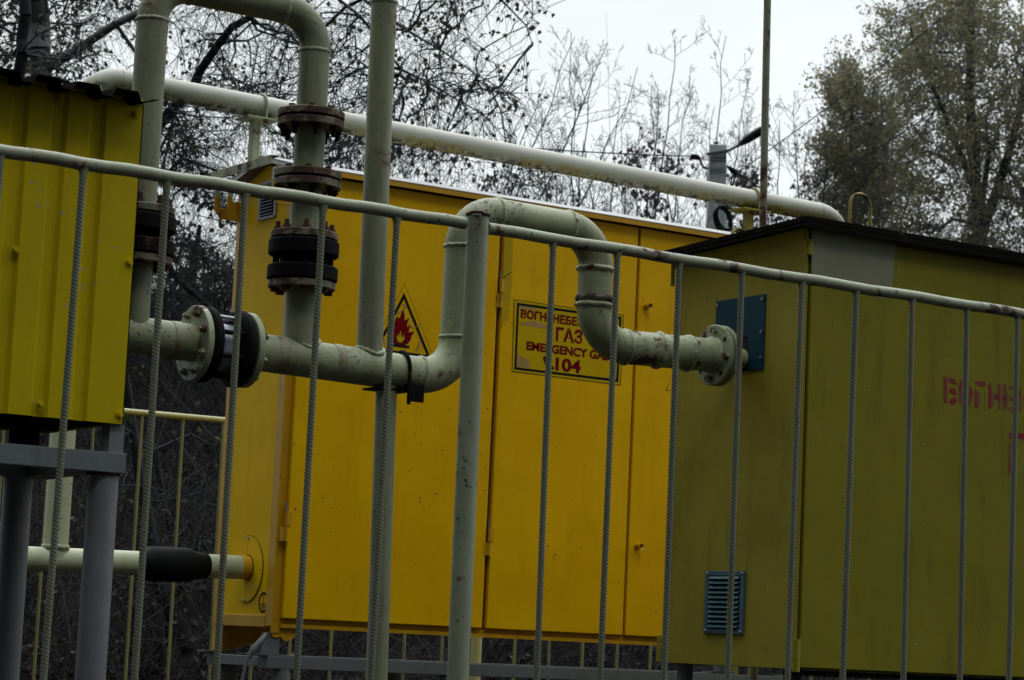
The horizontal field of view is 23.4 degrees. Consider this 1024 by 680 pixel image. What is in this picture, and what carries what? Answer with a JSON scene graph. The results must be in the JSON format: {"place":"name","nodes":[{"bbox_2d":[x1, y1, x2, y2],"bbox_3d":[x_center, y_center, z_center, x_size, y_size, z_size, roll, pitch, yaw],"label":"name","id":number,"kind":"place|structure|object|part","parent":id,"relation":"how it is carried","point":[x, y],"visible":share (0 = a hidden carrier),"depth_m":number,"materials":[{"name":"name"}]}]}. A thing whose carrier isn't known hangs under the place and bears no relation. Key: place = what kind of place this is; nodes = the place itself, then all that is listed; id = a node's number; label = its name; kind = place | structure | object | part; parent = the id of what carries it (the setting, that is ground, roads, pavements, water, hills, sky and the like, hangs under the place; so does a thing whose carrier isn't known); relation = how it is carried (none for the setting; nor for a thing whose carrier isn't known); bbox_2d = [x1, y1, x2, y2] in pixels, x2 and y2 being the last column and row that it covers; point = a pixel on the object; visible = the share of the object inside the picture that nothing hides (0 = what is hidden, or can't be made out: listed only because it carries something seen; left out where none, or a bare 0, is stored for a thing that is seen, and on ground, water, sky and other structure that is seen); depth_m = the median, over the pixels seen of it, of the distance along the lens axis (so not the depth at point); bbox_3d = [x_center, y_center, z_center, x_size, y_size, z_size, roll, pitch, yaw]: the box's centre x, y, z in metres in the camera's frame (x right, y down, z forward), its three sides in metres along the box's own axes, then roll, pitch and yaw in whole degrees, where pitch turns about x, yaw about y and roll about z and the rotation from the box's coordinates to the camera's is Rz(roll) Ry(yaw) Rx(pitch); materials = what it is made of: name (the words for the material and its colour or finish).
{"place":"outdoors","nodes":[
{"label":"outdoors","id":0,"kind":"place"},
{"bbox_2d":[19,471,1000,679],"bbox_3d":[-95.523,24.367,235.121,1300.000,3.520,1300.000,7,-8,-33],"label":"ground","id":1,"kind":"structure","parent":0,"point":[23,674],"depth_m":15.57,"materials":[{"name":"brown plant"}]},
{"bbox_2d":[0,0,124,81],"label":"tree","id":2,"kind":"object","parent":1,"relation":"on","point":[22,52],"visible":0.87,"depth_m":14.98,"materials":[{"name":"brown plant"}]},
{"bbox_2d":[0,443,125,679],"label":"steel stand","id":3,"kind":"object","parent":1,"relation":"on","point":[22,467],"visible":0.99,"depth_m":6.05,"materials":[{"name":"grey paint"}]},
{"bbox_2d":[0,67,157,452],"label":"gas cabinet","id":4,"kind":"object","parent":3,"relation":"on","point":[38,208],"visible":0.99,"depth_m":6.04,"materials":[{"name":"yellow metal"}]},
{"bbox_2d":[25,354,220,679],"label":"tree","id":5,"kind":"object","parent":1,"relation":"on","point":[132,427],"visible":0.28,"depth_m":13.97,"materials":[{"name":"brown plant"}]},
{"bbox_2d":[32,389,219,633],"bbox_3d":[-1.890,1.160,15.032,1.700,1.586,1.612,7,-8,-33],"label":"tree","id":6,"kind":"object","parent":1,"relation":"on","point":[155,455],"visible":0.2,"depth_m":14.99,"materials":[{"name":"brown plant"}]},
{"bbox_2d":[138,210,235,463],"bbox_3d":[-3.677,0.266,24.067,3.062,3.479,4.839,3,-7,-5],"label":"tree","id":7,"kind":"object","parent":1,"relation":"on","point":[191,253],"visible":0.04,"depth_m":23.03,"materials":[{"name":"brown plant"}]},
{"bbox_2d":[109,421,271,679],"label":"tree","id":8,"kind":"object","parent":1,"relation":"on","point":[159,646],"visible":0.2,"depth_m":14.47,"materials":[{"name":"brown plant"}]},
{"bbox_2d":[84,0,451,503],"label":"tree","id":9,"kind":"object","parent":1,"relation":"on","point":[199,72],"visible":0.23,"depth_m":19.25,"materials":[{"name":"brown plant"}]},
{"bbox_2d":[0,0,578,515],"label":"birch tree","id":10,"kind":"object","parent":1,"relation":"on","point":[174,120],"visible":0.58,"depth_m":18.35,"materials":[{"name":"brown plant"}]},
{"bbox_2d":[272,135,412,178],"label":"tree","id":11,"kind":"object","parent":1,"relation":"on","point":[336,151],"visible":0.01,"depth_m":34.18,"materials":[{"name":"brown plant"}]},
{"bbox_2d":[362,350,423,679],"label":"pipe support","id":12,"kind":"object","parent":1,"relation":"on","point":[414,392],"visible":0.79,"depth_m":6.79,"materials":[{"name":"grey paint"}]},
{"bbox_2d":[128,0,747,392],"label":"gas pipeline","id":13,"kind":"object","parent":12,"relation":"on","point":[196,342],"visible":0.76,"depth_m":6.75,"materials":[{"name":"green paint"}]},
{"bbox_2d":[325,105,472,185],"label":"sapling","id":14,"kind":"object","parent":1,"relation":"on","point":[432,174],"visible":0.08,"depth_m":24.55,"materials":[{"name":"plant"}]},
{"bbox_2d":[0,408,869,679],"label":"rebar fence","id":15,"kind":"object","parent":1,"relation":"on","point":[476,648],"visible":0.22,"depth_m":9.99,"materials":[{"name":"grey metal"}]},
{"bbox_2d":[390,150,510,194],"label":"tree","id":16,"kind":"object","parent":1,"relation":"on","point":[491,178],"visible":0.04,"depth_m":36.67,"materials":[{"name":"brown plant"}]},
{"bbox_2d":[207,652,782,679],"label":"steel stand","id":17,"kind":"object","parent":1,"relation":"on","point":[281,667],"visible":0.82,"depth_m":8.45,"materials":[{"name":"grey paint"}]},
{"bbox_2d":[197,155,784,676],"bbox_3d":[0.042,0.324,8.961,2.371,1.692,0.525,7,-8,-33],"label":"gas cabinet","id":18,"kind":"object","parent":17,"relation":"on","point":[267,481],"visible":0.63,"depth_m":8.56,"materials":[{"name":"metal"}]},
{"bbox_2d":[27,430,253,582],"bbox_3d":[-1.520,0.467,7.890,1.596,0.570,0.115,7,-8,-33],"label":"gas pipe","id":19,"kind":"object","parent":18,"relation":"attached to","point":[174,564],"visible":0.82,"depth_m":8.02,"materials":[{"name":"beige metal"}]},
{"bbox_2d":[209,93,278,177],"bbox_3d":[-0.837,-0.724,8.518,0.233,0.344,0.506,7,-8,-33],"label":"pipe rest","id":20,"kind":"object","parent":18,"relation":"attached to","point":[255,122],"visible":0.89,"depth_m":8.69,"materials":[{"name":"paint"}]},
{"bbox_2d":[240,633,267,679],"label":"metal strap","id":21,"kind":"object","parent":18,"relation":"hanging from","point":[256,646],"visible":1,"depth_m":8.02,"materials":[{"name":"grey paint"}]},
{"bbox_3d":[-0.405,0.218,8.401,0.799,1.479,0.030,7,-8,-33],"label":"door","id":22,"kind":"part","parent":18,"relation":"part of","materials":[{"name":"metal"}]},
{"bbox_3d":[0.175,0.291,8.777,0.602,1.479,0.030,7,-8,-33],"label":"door","id":23,"kind":"part","parent":18,"relation":"part of","materials":[{"name":"metal"}]},
{"bbox_3d":[0.690,0.355,9.099,0.594,1.479,0.049,7,-8,-33],"label":"door","id":24,"kind":"part","parent":18,"relation":"part of","materials":[{"name":"yellow metal"}]},
{"bbox_2d":[728,188,770,674],"bbox_3d":[0.913,0.365,9.812,0.140,1.975,0.106,7,-8,-33],"label":"pipe rest","id":25,"kind":"object","parent":18,"relation":"attached to","point":[748,213],"visible":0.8,"depth_m":9.90,"materials":[{"name":"paint"}]},
{"bbox_2d":[85,68,844,221],"bbox_3d":[-0.062,-0.240,9.225,3.442,1.055,0.082,7,-8,-33],"label":"overhead pipe","id":26,"kind":"object","parent":25,"relation":"on","point":[208,96],"visible":0.56,"depth_m":9.26,"materials":[{"name":"metal"}]},
{"bbox_2d":[414,639,583,679],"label":"tree","id":27,"kind":"object","parent":1,"relation":"on","point":[552,655],"visible":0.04,"depth_m":15.41,"materials":[{"name":"brown plant"}]},
{"bbox_2d":[0,144,1023,679],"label":"rebar fence","id":28,"kind":"object","parent":1,"relation":"on","point":[478,226],"visible":1,"depth_m":5.63,"materials":[{"name":"metal"}]},
{"bbox_2d":[0,12,1023,679],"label":"undergrowth","id":29,"kind":"object","parent":1,"relation":"on","point":[196,466],"visible":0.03,"depth_m":14.53,"materials":[{"name":"brown plant"}]},
{"bbox_2d":[7,374,1023,679],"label":"dead leaves","id":30,"kind":"object","parent":1,"relation":"on","point":[317,672],"depth_m":13.97,"materials":[{"name":"brown plant"}]},
{"bbox_2d":[477,127,616,209],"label":"sapling","id":31,"kind":"object","parent":1,"relation":"on","point":[563,175],"visible":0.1,"depth_m":30.82,"materials":[{"name":"plant"}]},
{"bbox_2d":[497,36,625,208],"bbox_3d":[0.596,-0.953,29.842,1.354,5.684,2.179,-1,-8,27],"label":"sapling","id":32,"kind":"object","parent":1,"relation":"on","point":[571,143],"visible":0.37,"depth_m":29.88,"materials":[{"name":"brown plant"}]},
{"bbox_2d":[486,25,647,211],"bbox_3d":[0.086,-1.025,26.753,2.632,5.034,1.932,-3,-9,36],"label":"sapling","id":33,"kind":"object","parent":1,"relation":"on","point":[563,147],"visible":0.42,"depth_m":26.71,"materials":[{"name":"plant"}]},
{"bbox_2d":[504,640,635,667],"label":"tree","id":34,"kind":"object","parent":1,"relation":"on","point":[593,657],"visible":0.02,"depth_m":15.94,"materials":[{"name":"brown plant"}]},
{"bbox_2d":[553,127,668,219],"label":"tree","id":35,"kind":"object","parent":1,"relation":"on","point":[635,158],"visible":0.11,"depth_m":37.31,"materials":[{"name":"brown plant"}]},
{"bbox_2d":[573,30,706,223],"bbox_3d":[1.335,-0.856,28.796,1.528,5.431,2.335,7,-8,-33],"label":"sapling","id":36,"kind":"object","parent":1,"relation":"on","point":[628,163],"visible":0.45,"depth_m":28.77,"materials":[{"name":"brown plant"}]},
{"bbox_2d":[594,65,704,225],"bbox_3d":[1.867,-0.824,30.636,2.027,5.498,1.851,7,-8,-33],"label":"sapling","id":37,"kind":"object","parent":1,"relation":"on","point":[667,162],"visible":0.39,"depth_m":31.06,"materials":[{"name":"brown plant"}]},
{"bbox_2d":[619,645,710,668],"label":"tree","id":38,"kind":"object","parent":1,"relation":"on","point":[644,653],"visible":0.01,"depth_m":16.39,"materials":[{"name":"brown plant"}]},
{"bbox_2d":[648,142,772,232],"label":"tree","id":39,"kind":"object","parent":1,"relation":"on","point":[741,181],"visible":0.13,"depth_m":38.16,"materials":[{"name":"brown plant"}]},
{"bbox_2d":[665,15,776,230],"bbox_3d":[2.373,-0.897,29.754,1.524,5.705,2.023,7,-8,-33],"label":"sapling","id":40,"kind":"object","parent":1,"relation":"on","point":[709,137],"visible":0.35,"depth_m":29.75,"materials":[{"name":"brown plant"}]},
{"bbox_2d":[690,124,770,231],"bbox_3d":[2.311,-0.253,25.909,0.861,3.888,0.912,0,-7,18],"label":"utility pole","id":41,"kind":"object","parent":1,"relation":"on","point":[716,154],"visible":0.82,"depth_m":25.90,"materials":[{"name":"concrete"}]},
{"bbox_2d":[25,75,691,156],"bbox_3d":[-1.770,-2.181,23.396,8.732,0.408,0.013,7,-8,-33],"label":"overhead cable","id":42,"kind":"object","parent":41,"relation":"attached to","point":[558,149],"visible":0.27,"depth_m":25.18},
{"bbox_2d":[735,172,768,192],"bbox_3d":[2.820,-1.486,26.060,1.170,0.424,0.078,7,-8,-30],"label":"overhead cable","id":43,"kind":"object","parent":41,"relation":"attached to","point":[747,180],"visible":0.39,"depth_m":25.84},
{"bbox_2d":[680,104,786,227],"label":"sapling","id":44,"kind":"object","parent":1,"relation":"on","point":[747,121],"visible":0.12,"depth_m":30.57,"materials":[{"name":"plant"}]},
{"bbox_2d":[750,0,770,679],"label":"vent mast","id":45,"kind":"object","parent":1,"relation":"on","point":[764,127],"depth_m":8.28,"materials":[{"name":"metal"}]},
{"bbox_2d":[727,85,839,227],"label":"sapling","id":46,"kind":"object","parent":1,"relation":"on","point":[790,154],"visible":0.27,"depth_m":28.68,"materials":[{"name":"plant"}]},
{"bbox_2d":[736,160,835,228],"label":"tree","id":47,"kind":"object","parent":1,"relation":"on","point":[769,214],"visible":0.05,"depth_m":38.92,"materials":[{"name":"brown plant"}]},
{"bbox_2d":[782,155,847,220],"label":"sapling","id":48,"kind":"object","parent":1,"relation":"on","point":[822,193],"visible":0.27,"depth_m":29.54,"materials":[{"name":"plant"}]},
{"bbox_2d":[656,192,1023,679],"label":"gas cabinet","id":49,"kind":"object","parent":1,"relation":"on","point":[869,254],"visible":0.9,"depth_m":7.49,"materials":[{"name":"yellow metal"}]},
{"bbox_3d":[1.809,0.435,7.883,2.313,1.309,0.026,7,-8,-33],"label":"door","id":50,"kind":"part","parent":49,"relation":"part of","materials":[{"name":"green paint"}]},
{"bbox_2d":[791,34,923,231],"bbox_3d":[5.261,-1.018,38.291,2.045,7.796,4.051,2,-7,8],"label":"poplar tree","id":51,"kind":"object","parent":1,"relation":"on","point":[842,80],"visible":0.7,"depth_m":37.54,"materials":[{"name":"green plant"}]},
{"bbox_2d":[818,0,1023,252],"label":"poplar tree","id":52,"kind":"object","parent":1,"relation":"on","point":[962,21],"visible":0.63,"depth_m":40.54,"materials":[{"name":"green plant"}]},
{"bbox_2d":[0,0,1023,310],"label":"sky","id":53,"kind":"structure","parent":0,"point":[801,30],"materials":[{"name":"white"}]},
{"bbox_2d":[727,0,963,179],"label":"overhead cable","id":54,"kind":"object","parent":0,"point":[850,89],"visible":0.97,"depth_m":28.31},
{"bbox_2d":[794,46,1023,197],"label":"overhead cable","id":55,"kind":"object","parent":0,"point":[911,126],"visible":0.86,"depth_m":28.35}
]}

